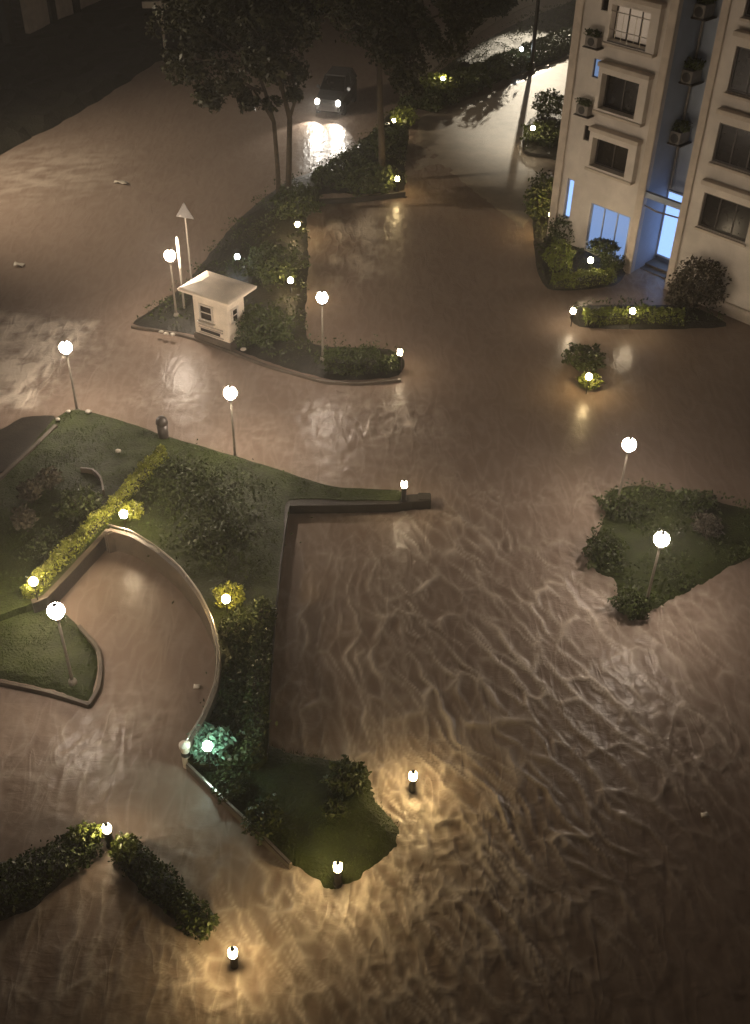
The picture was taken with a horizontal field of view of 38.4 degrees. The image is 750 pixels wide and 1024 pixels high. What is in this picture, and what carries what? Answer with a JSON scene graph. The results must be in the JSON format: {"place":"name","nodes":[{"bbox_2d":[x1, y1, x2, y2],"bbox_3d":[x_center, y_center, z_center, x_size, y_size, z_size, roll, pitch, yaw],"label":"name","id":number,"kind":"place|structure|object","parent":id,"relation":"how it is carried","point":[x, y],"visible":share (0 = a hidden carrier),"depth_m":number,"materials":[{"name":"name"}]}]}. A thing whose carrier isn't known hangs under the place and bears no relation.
{"place":"outdoors","nodes":[
{"label":"outdoors","id":0,"kind":"place"},
{"bbox_2d":[0,415,54,473],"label":"path","id":1,"kind":"structure","parent":0,"point":[19,437],"depth_m":39.56,"materials":[{"name":"concrete"}]},
{"bbox_2d":[0,608,97,700],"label":"lawn by drive","id":2,"kind":"structure","parent":0,"point":[53,651],"depth_m":31.01,"materials":[{"name":"green plant"}]},
{"bbox_2d":[47,602,76,685],"bbox_3d":[-8.447,3.814,29.425,0.450,3.710,0.450,1,39,0],"label":"globe lamp","id":3,"kind":"object","parent":2,"relation":"on","point":[55,611],"visible":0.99,"depth_m":28.66,"materials":[{"name":"white metal"}]},
{"bbox_2d":[77,624,102,707],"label":"kerb","id":4,"kind":"structure","parent":2,"relation":"on","point":[96,692],"depth_m":30.61,"materials":[{"name":"concrete"}]},
{"bbox_2d":[0,826,100,920],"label":"planting bed","id":5,"kind":"object","parent":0,"point":[8,912],"visible":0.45,"depth_m":25.08,"materials":[{"name":"soil"}]},
{"bbox_2d":[0,820,106,906],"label":"dark hedge","id":6,"kind":"object","parent":5,"relation":"on","point":[69,856],"visible":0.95,"depth_m":25.48,"materials":[{"name":"green plant"}]},
{"bbox_2d":[65,820,106,846],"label":"shrub","id":7,"kind":"object","parent":5,"relation":"on","point":[78,830],"visible":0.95,"depth_m":25.94,"materials":[{"name":"green plant"}]},
{"bbox_2d":[0,0,279,154],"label":"roadside bank","id":8,"kind":"structure","parent":0,"point":[59,72],"depth_m":73.52,"materials":[{"name":"green plant"}]},
{"bbox_2d":[0,0,100,42],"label":"shop building","id":9,"kind":"structure","parent":8,"relation":"on","point":[37,15],"depth_m":78.49,"materials":[{"name":"concrete"}]},
{"bbox_2d":[142,0,170,47],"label":"road sign","id":10,"kind":"object","parent":8,"relation":"on","point":[149,4],"visible":0.52,"depth_m":74.03,"materials":[{"name":"grey metal"}]},
{"bbox_2d":[162,0,251,36],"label":"background tree","id":11,"kind":"object","parent":8,"relation":"on","point":[166,19],"visible":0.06,"depth_m":78.26,"materials":[{"name":"green plant"}]},
{"bbox_2d":[121,852,206,919],"bbox_3d":[-5.147,8.972,25.595,3.643,0.568,0.951,33,48,33],"label":"planting bed","id":12,"kind":"object","parent":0,"point":[160,905],"visible":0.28,"depth_m":25.29,"materials":[{"name":"soil"}]},
{"bbox_2d":[102,822,113,849],"bbox_3d":[-6.431,7.972,26.126,0.220,1.350,0.225,1,39,0],"label":"bollard light","id":13,"kind":"object","parent":12,"relation":"on","point":[107,829],"visible":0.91,"depth_m":25.85,"materials":[{"name":"white metal"}]},
{"bbox_2d":[107,832,139,864],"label":"shrub","id":14,"kind":"object","parent":12,"relation":"on","point":[116,846],"visible":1,"depth_m":25.69,"materials":[{"name":"green plant"}]},
{"bbox_2d":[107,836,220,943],"bbox_3d":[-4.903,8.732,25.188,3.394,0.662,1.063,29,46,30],"label":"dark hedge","id":15,"kind":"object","parent":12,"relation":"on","point":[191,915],"visible":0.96,"depth_m":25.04,"materials":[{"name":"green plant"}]},
{"bbox_2d":[0,410,400,885],"bbox_3d":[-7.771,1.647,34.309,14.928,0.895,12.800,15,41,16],"label":"lawn","id":16,"kind":"structure","parent":0,"point":[9,565],"depth_m":35.72,"materials":[{"name":"green plant"}]},
{"bbox_2d":[9,503,38,531],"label":"shrub","id":17,"kind":"object","parent":16,"relation":"on","point":[26,518],"visible":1,"depth_m":34.60,"materials":[{"name":"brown plant"}]},
{"bbox_2d":[0,424,57,480],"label":"kerb","id":18,"kind":"structure","parent":16,"relation":"on","point":[26,453],"depth_m":38.07,"materials":[{"name":"concrete"}]},
{"bbox_2d":[16,478,43,502],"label":"shrub","id":19,"kind":"object","parent":16,"relation":"on","point":[28,487],"visible":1,"depth_m":35.73,"materials":[{"name":"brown plant"}]},
{"bbox_2d":[33,465,63,489],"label":"shrub","id":20,"kind":"object","parent":16,"relation":"on","point":[52,478],"visible":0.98,"depth_m":36.28,"materials":[{"name":"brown plant"}]},
{"bbox_2d":[31,529,106,612],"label":"retaining wall","id":21,"kind":"structure","parent":16,"relation":"on","point":[72,575],"depth_m":33.27,"materials":[{"name":"concrete"}]},
{"bbox_2d":[52,483,106,520],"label":"shrub","id":22,"kind":"object","parent":16,"relation":"on","point":[69,502],"visible":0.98,"depth_m":35.56,"materials":[{"name":"green plant"}]},
{"bbox_2d":[80,467,104,494],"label":"kerb","id":23,"kind":"structure","parent":16,"relation":"on","point":[94,472],"depth_m":37.14,"materials":[{"name":"concrete"}]},
{"bbox_2d":[20,444,168,598],"bbox_3d":[-8.950,0.134,35.100,0.730,0.770,8.014,15,41,17],"label":"clipped hedge","id":24,"kind":"object","parent":16,"relation":"on","point":[84,534],"visible":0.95,"depth_m":34.58,"materials":[{"name":"green plant"}]},
{"bbox_2d":[118,499,144,520],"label":"shrub","id":25,"kind":"object","parent":16,"relation":"on","point":[136,511],"visible":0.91,"depth_m":35.36,"materials":[{"name":"yellow plant"}]},
{"bbox_2d":[103,524,220,755],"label":"parapet wall","id":26,"kind":"structure","parent":16,"relation":"on","point":[169,568],"depth_m":32.99,"materials":[{"name":"concrete"}]},
{"bbox_2d":[156,415,168,438],"bbox_3d":[-7.650,-3.059,38.817,0.450,0.940,0.443,1,39,0],"label":"litter bin","id":27,"kind":"object","parent":16,"relation":"on","point":[162,425],"visible":1,"depth_m":38.63,"materials":[{"name":"grey metal"}]},
{"bbox_2d":[179,740,190,768],"bbox_3d":[-4.899,6.432,28.054,0.300,1.330,0.292,1,39,0],"label":"corner post","id":28,"kind":"object","parent":16,"relation":"on","point":[184,746],"visible":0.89,"depth_m":27.72,"materials":[{"name":"white metal"}]},
{"bbox_2d":[186,721,236,768],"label":"shrub","id":29,"kind":"object","parent":16,"relation":"on","point":[213,733],"visible":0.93,"depth_m":27.89,"materials":[{"name":"green plant"}]},
{"bbox_2d":[210,580,245,611],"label":"shrub","id":30,"kind":"object","parent":16,"relation":"on","point":[218,597],"visible":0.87,"depth_m":32.27,"materials":[{"name":"yellow plant"}]},
{"bbox_2d":[217,610,250,643],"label":"shrub","id":31,"kind":"object","parent":16,"relation":"on","point":[231,619],"visible":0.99,"depth_m":31.41,"materials":[{"name":"green plant"}]},
{"bbox_2d":[240,596,277,758],"bbox_3d":[-3.280,4.485,29.975,0.892,0.629,5.743,0,39,-1],"label":"dark hedge","id":32,"kind":"object","parent":16,"relation":"on","point":[260,659],"visible":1,"depth_m":29.75,"materials":[{"name":"green plant"}]},
{"bbox_2d":[267,500,289,757],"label":"edging wall","id":33,"kind":"structure","parent":16,"relation":"on","point":[286,510],"depth_m":33.18,"materials":[{"name":"concrete"}]},
{"bbox_2d":[199,746,398,888],"bbox_3d":[-1.722,7.309,27.686,5.671,0.640,3.532,32,48,33],"label":"lawn corner","id":34,"kind":"object","parent":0,"point":[320,854],"visible":0.69,"depth_m":26.80,"materials":[{"name":"green plant"}]},
{"bbox_2d":[210,764,253,804],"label":"shrub","id":35,"kind":"object","parent":34,"relation":"on","point":[221,782],"visible":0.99,"depth_m":27.35,"materials":[{"name":"green plant"}]},
{"bbox_2d":[186,762,291,869],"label":"garden kerb wall","id":36,"kind":"structure","parent":34,"relation":"on","point":[267,843],"depth_m":26.86,"materials":[{"name":"concrete"}]},
{"bbox_2d":[240,793,284,845],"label":"shrub","id":37,"kind":"object","parent":34,"relation":"on","point":[269,823],"visible":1,"depth_m":26.58,"materials":[{"name":"green plant"}]},
{"bbox_2d":[320,796,350,821],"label":"shrub","id":38,"kind":"object","parent":34,"relation":"on","point":[340,804],"visible":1,"depth_m":26.78,"materials":[{"name":"green plant"}]},
{"bbox_2d":[333,861,342,888],"bbox_3d":[-0.866,8.657,25.402,0.220,1.350,0.225,1,39,0],"label":"bollard light","id":39,"kind":"object","parent":34,"relation":"on","point":[337,883],"visible":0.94,"depth_m":25.18,"materials":[{"name":"black metal"}]},
{"bbox_2d":[318,754,372,796],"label":"shrub","id":40,"kind":"object","parent":34,"relation":"on","point":[342,785],"visible":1,"depth_m":27.25,"materials":[{"name":"green plant"}]},
{"bbox_2d":[133,0,575,379],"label":"verge","id":41,"kind":"structure","parent":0,"point":[305,363],"depth_m":50.16,"materials":[{"name":"green plant"}]},
{"bbox_2d":[164,250,178,316],"bbox_3d":[-8.523,-9.437,45.629,0.450,3.710,0.450,1,39,0],"label":"globe lamp","id":42,"kind":"object","parent":41,"relation":"on","point":[169,255],"visible":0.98,"depth_m":44.96,"materials":[{"name":"white metal"}]},
{"bbox_2d":[176,236,184,308],"bbox_3d":[-8.280,-9.962,46.117,0.124,3.960,0.124,1,39,0],"label":"barrier pole","id":43,"kind":"object","parent":41,"relation":"on","point":[179,261],"visible":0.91,"depth_m":45.66,"materials":[{"name":"white metal"}]},
{"bbox_2d":[176,203,193,279],"bbox_3d":[-8.127,-11.208,47.183,0.800,4.960,0.105,6,39,6],"label":"triangle sign","id":44,"kind":"object","parent":41,"relation":"on","point":[184,212],"visible":0.81,"depth_m":46.00,"materials":[{"name":"white metal"}]},
{"bbox_2d":[177,270,256,350],"bbox_3d":[-6.426,-8.246,44.557,2.600,2.780,1.940,21,43,23],"label":"guard booth","id":45,"kind":"object","parent":41,"relation":"on","point":[218,302],"visible":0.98,"depth_m":43.92,"materials":[{"name":"beige paint"}]},
{"bbox_2d":[198,303,213,323],"bbox_3d":[-6.901,-8.154,44.129,0.740,0.730,0.080,21,43,23],"label":"window","id":46,"kind":"structure","parent":45,"relation":"in","point":[205,311],"depth_m":44.12,"materials":[{"name":"white glass"}]},
{"bbox_2d":[144,0,335,203],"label":"forked tree","id":47,"kind":"object","parent":41,"relation":"on","point":[298,24],"visible":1,"depth_m":50.74,"materials":[{"name":"green plant"}]},
{"bbox_2d":[234,302,300,350],"bbox_3d":[-4.608,-7.684,44.697,2.843,1.961,2.790,14,41,15],"label":"shrub","id":48,"kind":"object","parent":41,"relation":"on","point":[258,311],"visible":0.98,"depth_m":44.32,"materials":[{"name":"green plant"}]},
{"bbox_2d":[239,240,310,287],"bbox_3d":[-4.567,-11.447,49.513,3.347,1.554,4.295,1,39,0],"label":"shrub","id":49,"kind":"object","parent":41,"relation":"on","point":[282,270],"visible":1,"depth_m":49.10,"materials":[{"name":"green plant"}]},
{"bbox_2d":[266,182,325,219],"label":"shrub","id":50,"kind":"object","parent":41,"relation":"on","point":[295,193],"visible":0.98,"depth_m":54.60,"materials":[{"name":"green plant"}]},
{"bbox_2d":[316,291,327,360],"bbox_3d":[-2.078,-7.173,43.011,0.450,3.710,0.450,1,39,0],"label":"globe lamp","id":51,"kind":"object","parent":41,"relation":"on","point":[321,297],"visible":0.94,"depth_m":42.25,"materials":[{"name":"white metal"}]},
{"bbox_2d":[323,344,379,376],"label":"dark hedge","id":52,"kind":"object","parent":41,"relation":"on","point":[359,360],"visible":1,"depth_m":43.00,"materials":[{"name":"green plant"}]},
{"bbox_2d":[310,120,408,190],"bbox_3d":[-0.493,-20.085,60.354,2.907,1.284,8.995,18,42,20],"label":"verge hedge","id":53,"kind":"object","parent":41,"relation":"on","point":[363,151],"visible":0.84,"depth_m":59.55,"materials":[{"name":"green plant"}]},
{"bbox_2d":[314,191,405,204],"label":"kerb","id":54,"kind":"structure","parent":41,"relation":"on","point":[364,198],"depth_m":56.63,"materials":[{"name":"concrete"}]},
{"bbox_2d":[333,161,396,199],"bbox_3d":[-0.493,-17.741,57.602,3.390,1.517,3.852,1,39,0],"label":"shrub","id":55,"kind":"object","parent":41,"relation":"on","point":[371,187],"visible":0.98,"depth_m":57.07,"materials":[{"name":"green plant"}]},
{"bbox_2d":[0,0,749,914],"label":"ground cover","id":56,"kind":"object","parent":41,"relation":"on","point":[202,490],"visible":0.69,"depth_m":36.15,"materials":[{"name":"green plant"}]},
{"bbox_2d":[380,354,399,374],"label":"shrub","id":57,"kind":"object","parent":41,"relation":"on","point":[390,361],"visible":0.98,"depth_m":43.25,"materials":[{"name":"green plant"}]},
{"bbox_2d":[324,0,484,178],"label":"tall tree","id":58,"kind":"object","parent":41,"relation":"on","point":[396,46],"visible":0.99,"depth_m":53.59,"materials":[{"name":"green plant"}]},
{"bbox_2d":[389,104,419,125],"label":"shrub","id":59,"kind":"object","parent":41,"relation":"on","point":[405,113],"visible":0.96,"depth_m":64.66,"materials":[{"name":"green plant"}]},
{"bbox_2d":[412,71,461,96],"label":"shrub","id":60,"kind":"object","parent":41,"relation":"on","point":[437,76],"visible":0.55,"depth_m":68.88,"materials":[{"name":"green plant"}]},
{"bbox_2d":[397,23,572,111],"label":"long hedge","id":61,"kind":"object","parent":41,"relation":"on","point":[503,64],"visible":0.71,"depth_m":72.43,"materials":[{"name":"green plant"}]},
{"bbox_2d":[528,0,539,70],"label":"light pole","id":62,"kind":"object","parent":41,"relation":"on","point":[532,55],"visible":0.88,"depth_m":73.18,"materials":[{"name":"black metal"}]},
{"bbox_2d":[0,0,749,1023],"bbox_3d":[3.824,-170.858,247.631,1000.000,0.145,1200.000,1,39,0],"label":"flood water","id":63,"kind":"structure","parent":0,"point":[520,694],"depth_m":32.07,"materials":[{"name":"brown liquid"}]},
{"bbox_2d":[228,946,237,969],"bbox_3d":[-3.113,10.033,23.879,0.220,1.350,0.225,1,39,0],"label":"bollard light","id":64,"kind":"object","parent":63,"relation":"in","point":[233,952],"visible":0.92,"depth_m":23.56,"materials":[{"name":"black metal"}]},
{"bbox_2d":[315,66,356,114],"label":"car","id":65,"kind":"object","parent":63,"relation":"on","point":[337,93],"visible":1,"depth_m":66.69,"materials":[{"name":"grey paint"}]},
{"bbox_2d":[409,770,416,793],"bbox_3d":[0.967,7.073,27.599,0.220,1.350,0.225,1,39,0],"label":"bollard light","id":66,"kind":"object","parent":63,"relation":"in","point":[412,779],"visible":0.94,"depth_m":27.30,"materials":[{"name":"black metal"}]},
{"bbox_2d":[430,0,532,48],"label":"roadside tree","id":67,"kind":"object","parent":63,"relation":"on","point":[496,8],"visible":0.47,"depth_m":75.76,"materials":[{"name":"green plant"}]},
{"bbox_2d":[561,342,605,373],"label":"shrub","id":68,"kind":"object","parent":63,"relation":"on","point":[590,358],"visible":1,"depth_m":43.93,"materials":[{"name":"green plant"}]},
{"bbox_2d":[575,372,604,390],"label":"shrub","id":69,"kind":"object","parent":63,"relation":"on","point":[594,382],"visible":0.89,"depth_m":42.67,"materials":[{"name":"green plant"}]},
{"bbox_2d":[547,0,749,324],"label":"apartment building","id":70,"kind":"structure","parent":63,"relation":"on","point":[653,156],"depth_m":46.80,"materials":[{"name":"beige paint"}]},
{"bbox_2d":[564,178,574,217],"bbox_3d":[9.380,-15.044,51.618,0.080,1.950,0.400,-30,49,-33],"label":"slit window","id":71,"kind":"structure","parent":70,"relation":"in","point":[571,182],"depth_m":51.64,"materials":[{"name":"blue glass"}]},
{"bbox_2d":[586,203,630,263],"bbox_3d":[11.049,-13.177,50.851,0.080,2.370,2.250,-30,49,-33],"label":"glass door","id":72,"kind":"structure","parent":70,"relation":"in","point":[605,223],"depth_m":50.68,"materials":[{"name":"blue glass"}]},
{"bbox_2d":[594,139,627,173],"bbox_3d":[10.857,-16.174,48.770,0.090,1.300,1.950,-30,49,-33],"label":"window","id":73,"kind":"structure","parent":70,"relation":"in","point":[608,155],"depth_m":48.92,"materials":[{"name":"black glass"}]},
{"bbox_2d":[603,75,638,115],"bbox_3d":[10.904,-18.272,47.071,0.090,1.500,1.950,-30,49,-33],"label":"window","id":74,"kind":"structure","parent":70,"relation":"in","point":[620,94],"depth_m":47.20,"materials":[{"name":"black glass"}]},
{"bbox_2d":[613,6,650,46],"bbox_3d":[10.953,-20.479,45.285,0.090,1.420,1.950,-30,49,-33],"label":"window","id":75,"kind":"structure","parent":70,"relation":"in","point":[645,15],"depth_m":45.39,"materials":[{"name":"beige glass"}]},
{"bbox_2d":[699,193,749,241],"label":"window","id":76,"kind":"structure","parent":70,"relation":"in","point":[718,214],"depth_m":46.03,"materials":[{"name":"black glass"}]},
{"bbox_2d":[713,123,749,171],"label":"window","id":77,"kind":"structure","parent":70,"relation":"in","point":[732,148],"depth_m":44.40,"materials":[{"name":"black glass"}]},
{"bbox_2d":[728,46,749,96],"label":"window","id":78,"kind":"structure","parent":70,"relation":"in","point":[739,83],"depth_m":42.81,"materials":[{"name":"grey glass"}]},
{"bbox_2d":[409,0,542,84],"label":"pavement","id":79,"kind":"structure","parent":0,"point":[490,21],"depth_m":82.01,"materials":[{"name":"grey concrete"}]},
{"bbox_2d":[414,60,568,227],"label":"pavement","id":80,"kind":"structure","parent":0,"point":[476,144],"depth_m":63.72,"materials":[{"name":"grey concrete"}]},
{"bbox_2d":[522,109,561,159],"bbox_3d":[10.858,-23.017,65.458,3.594,0.675,10.331,6,39,6],"label":"planting bed","id":81,"kind":"object","parent":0,"point":[541,151],"visible":0.24,"depth_m":62.73,"materials":[{"name":"green plant"}]},
{"bbox_2d":[519,119,560,148],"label":"shrub","id":82,"kind":"object","parent":81,"relation":"on","point":[543,136],"visible":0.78,"depth_m":63.04,"materials":[{"name":"green plant"}]},
{"bbox_2d":[530,88,563,117],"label":"shrub","id":83,"kind":"object","parent":81,"relation":"on","point":[549,108],"visible":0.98,"depth_m":66.06,"materials":[{"name":"green plant"}]},
{"bbox_2d":[533,213,624,290],"bbox_3d":[9.851,-12.898,52.922,4.356,0.689,9.178,1,39,0],"label":"planting bed","id":84,"kind":"object","parent":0,"point":[545,276],"visible":0.36,"depth_m":51.24,"materials":[{"name":"green plant"}]},
{"bbox_2d":[522,168,553,220],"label":"shrub","id":85,"kind":"object","parent":84,"relation":"on","point":[536,208],"visible":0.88,"depth_m":54.28,"materials":[{"name":"green plant"}]},
{"bbox_2d":[541,236,576,271],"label":"shrub","id":86,"kind":"object","parent":84,"relation":"on","point":[560,263],"visible":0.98,"depth_m":50.12,"materials":[{"name":"green plant"}]},
{"bbox_2d":[545,214,574,243],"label":"shrub","id":87,"kind":"object","parent":84,"relation":"on","point":[558,222],"visible":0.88,"depth_m":52.28,"materials":[{"name":"green plant"}]},
{"bbox_2d":[550,265,617,288],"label":"bed hedge","id":88,"kind":"object","parent":84,"relation":"on","point":[568,280],"visible":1,"depth_m":49.22,"materials":[{"name":"green plant"}]},
{"bbox_2d":[586,237,621,257],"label":"shrub","id":89,"kind":"object","parent":84,"relation":"on","point":[606,247],"visible":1,"depth_m":50.14,"materials":[{"name":"green plant"}]},
{"bbox_2d":[599,253,625,269],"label":"shrub","id":90,"kind":"object","parent":84,"relation":"on","point":[616,265],"visible":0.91,"depth_m":50.39,"materials":[{"name":"green plant"}]},
{"bbox_2d":[570,305,725,329],"bbox_3d":[12.056,-8.513,47.577,7.024,0.678,2.369,1,39,0],"label":"planting bed","id":91,"kind":"object","parent":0,"point":[703,322],"visible":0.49,"depth_m":46.92,"materials":[{"name":"green plant"}]},
{"bbox_2d":[581,303,685,326],"bbox_3d":[11.217,-8.553,46.646,4.518,0.883,1.084,-1,39,-3],"label":"bed hedge","id":92,"kind":"object","parent":91,"relation":"on","point":[601,316],"visible":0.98,"depth_m":46.55,"materials":[{"name":"green plant"}]},
{"bbox_2d":[663,273,695,308],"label":"shrub","id":93,"kind":"object","parent":91,"relation":"on","point":[674,300],"visible":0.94,"depth_m":47.18,"materials":[{"name":"green plant"}]},
{"bbox_2d":[664,254,731,309],"bbox_3d":[14.273,-10.054,47.389,3.125,2.671,2.081,1,39,0],"label":"shrub","id":94,"kind":"object","parent":91,"relation":"on","point":[699,295],"visible":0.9,"depth_m":47.02,"materials":[{"name":"green plant"}]},
{"bbox_2d":[594,486,749,619],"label":"planted island","id":95,"kind":"structure","parent":0,"point":[638,543],"depth_m":35.27,"materials":[{"name":"green plant"}]},
{"bbox_2d":[581,527,630,572],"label":"shrub","id":96,"kind":"object","parent":95,"relation":"on","point":[613,547],"visible":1,"depth_m":34.40,"materials":[{"name":"green plant"}]},
{"bbox_2d":[593,487,645,520],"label":"shrub","id":97,"kind":"object","parent":95,"relation":"on","point":[611,496],"visible":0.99,"depth_m":36.30,"materials":[{"name":"green plant"}]},
{"bbox_2d":[616,437,635,510],"bbox_3d":[8.264,-0.993,36.014,0.450,3.710,0.450,1,39,0],"label":"globe lamp","id":98,"kind":"object","parent":95,"relation":"on","point":[629,445],"visible":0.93,"depth_m":35.00,"materials":[{"name":"white metal"}]},
{"bbox_2d":[607,584,656,620],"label":"shrub","id":99,"kind":"object","parent":95,"relation":"on","point":[642,612],"visible":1,"depth_m":32.60,"materials":[{"name":"green plant"}]},
{"bbox_2d":[641,531,669,607],"bbox_3d":[8.294,1.987,32.176,0.450,3.710,0.450,1,39,0],"label":"globe lamp","id":100,"kind":"object","parent":95,"relation":"on","point":[661,539],"visible":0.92,"depth_m":31.16,"materials":[{"name":"white metal"}]},
{"bbox_2d":[667,486,717,513],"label":"shrub","id":101,"kind":"object","parent":95,"relation":"on","point":[692,503],"visible":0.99,"depth_m":36.51,"materials":[{"name":"green plant"}]},
{"bbox_2d":[690,510,724,540],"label":"shrub","id":102,"kind":"object","parent":95,"relation":"on","point":[700,520],"visible":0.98,"depth_m":35.60,"materials":[{"name":"green plant"}]},
{"label":"ground","id":103,"kind":"structure","parent":0,"visible":0},
{"bbox_2d":[0,680,88,707],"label":"kerb","id":104,"kind":"structure","parent":103,"relation":"on","point":[46,692],"depth_m":29.91,"materials":[{"name":"concrete"}]},
{"bbox_2d":[59,340,79,409],"bbox_3d":[-11.274,-4.790,40.163,0.450,3.710,0.450,1,39,0],"label":"globe lamp","id":105,"kind":"object","parent":103,"relation":"on","point":[65,347],"visible":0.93,"depth_m":39.32,"materials":[{"name":"white metal"}]},
{"bbox_2d":[224,385,237,456],"bbox_3d":[-4.993,-2.893,37.994,0.450,3.710,0.450,1,39,0],"label":"globe lamp","id":106,"kind":"object","parent":103,"relation":"on","point":[230,393],"visible":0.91,"depth_m":37.10,"materials":[{"name":"white metal"}]},
{"bbox_2d":[131,325,400,384],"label":"kerb","id":107,"kind":"structure","parent":103,"relation":"on","point":[274,367],"depth_m":43.53,"materials":[{"name":"concrete"}]},
{"bbox_2d":[290,493,430,513],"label":"garden wall","id":108,"kind":"structure","parent":103,"relation":"on","point":[419,501],"depth_m":36.38,"materials":[{"name":"concrete"}]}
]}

